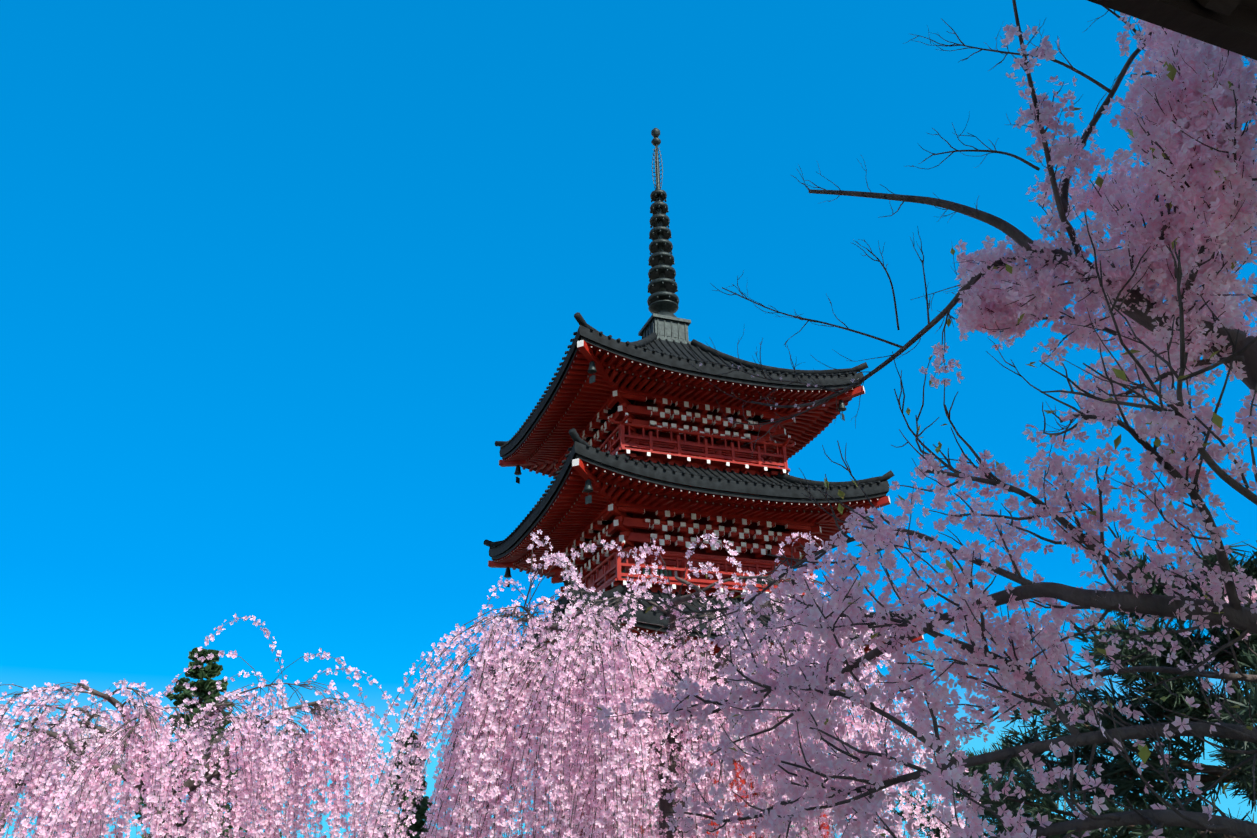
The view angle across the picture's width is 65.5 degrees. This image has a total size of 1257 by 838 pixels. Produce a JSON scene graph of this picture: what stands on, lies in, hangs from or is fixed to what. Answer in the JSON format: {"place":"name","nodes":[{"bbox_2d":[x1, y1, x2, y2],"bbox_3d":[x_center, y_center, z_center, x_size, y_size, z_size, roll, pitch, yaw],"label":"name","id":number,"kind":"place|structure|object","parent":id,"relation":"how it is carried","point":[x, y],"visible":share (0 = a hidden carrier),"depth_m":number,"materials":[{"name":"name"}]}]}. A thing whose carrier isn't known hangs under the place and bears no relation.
{"place":"outdoors","nodes":[
{"label":"outdoors","id":0,"kind":"place"},
{"bbox_2d":[0,0,1256,837],"label":"sky","id":1,"kind":"structure","parent":0,"point":[281,281],"materials":[{"name":"blue"}]},
{"bbox_2d":[880,731,1139,837],"bbox_3d":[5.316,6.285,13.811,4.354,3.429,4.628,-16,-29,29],"label":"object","id":2,"kind":"object","parent":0,"point":[982,768],"visible":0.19,"depth_m":13.65,"materials":[{"name":"pink plant"}]},
{"label":"ground","id":3,"kind":"structure","parent":0,"visible":0},
{"bbox_2d":[0,679,170,833],"bbox_3d":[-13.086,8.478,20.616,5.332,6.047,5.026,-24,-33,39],"label":"cherry","id":4,"kind":"object","parent":3,"relation":"on","point":[87,742],"visible":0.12,"depth_m":20.87,"materials":[{"name":"bark"},{"name":"pink petal"}]},
{"bbox_2d":[121,647,281,837],"bbox_3d":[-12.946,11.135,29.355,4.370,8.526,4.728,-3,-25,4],"label":"conifer","id":5,"kind":"object","parent":3,"relation":"on","point":[209,670],"visible":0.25,"depth_m":30.16,"materials":[{"name":"green plant"}]},
{"bbox_2d":[0,613,416,837],"bbox_3d":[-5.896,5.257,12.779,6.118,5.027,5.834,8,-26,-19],"label":"weeping cherry","id":6,"kind":"object","parent":3,"relation":"on","point":[87,790],"visible":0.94,"depth_m":12.08,"materials":[{"name":"pink plant"}]},
{"bbox_2d":[357,731,434,837],"bbox_3d":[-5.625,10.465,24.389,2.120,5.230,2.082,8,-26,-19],"label":"conifer","id":7,"kind":"object","parent":3,"relation":"on","point":[422,808],"visible":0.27,"depth_m":24.63,"materials":[{"name":"green plant"}]},
{"bbox_2d":[343,529,990,837],"bbox_3d":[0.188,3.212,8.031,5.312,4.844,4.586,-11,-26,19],"label":"weeping cherry","id":8,"kind":"object","parent":3,"relation":"on","point":[496,713],"visible":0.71,"depth_m":7.37,"materials":[{"name":"pink plant"}]},
{"bbox_2d":[470,128,926,837],"bbox_3d":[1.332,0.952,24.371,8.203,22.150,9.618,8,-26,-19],"label":"pagoda","id":9,"kind":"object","parent":3,"relation":"on","point":[628,446],"visible":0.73,"depth_m":22.50,"materials":[{"name":"paint"}]},
{"bbox_2d":[585,210,1256,837],"bbox_3d":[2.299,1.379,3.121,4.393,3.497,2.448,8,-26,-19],"label":"cherry tree","id":10,"kind":"object","parent":3,"relation":"on","point":[1177,416],"visible":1,"depth_m":3.01,"materials":[{"name":"pink plant"}]},
{"bbox_2d":[686,0,1256,457],"bbox_3d":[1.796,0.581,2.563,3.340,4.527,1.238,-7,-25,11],"label":"cherry tree","id":11,"kind":"object","parent":3,"relation":"on","point":[1194,144],"visible":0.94,"depth_m":2.98,"materials":[{"name":"pink plant"}]},
{"bbox_2d":[979,532,1256,837],"bbox_3d":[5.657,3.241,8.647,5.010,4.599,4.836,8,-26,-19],"label":"evergreen tree","id":12,"kind":"object","parent":3,"relation":"on","point":[1120,773],"visible":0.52,"depth_m":8.96,"materials":[{"name":"green plant"}]},
{"bbox_2d":[1087,0,1256,59],"bbox_3d":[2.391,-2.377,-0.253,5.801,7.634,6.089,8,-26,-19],"label":"roof eave","id":13,"kind":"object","parent":3,"relation":"on","point":[1230,25],"depth_m":2.06,"materials":[{"name":"brown wood"}]}
]}

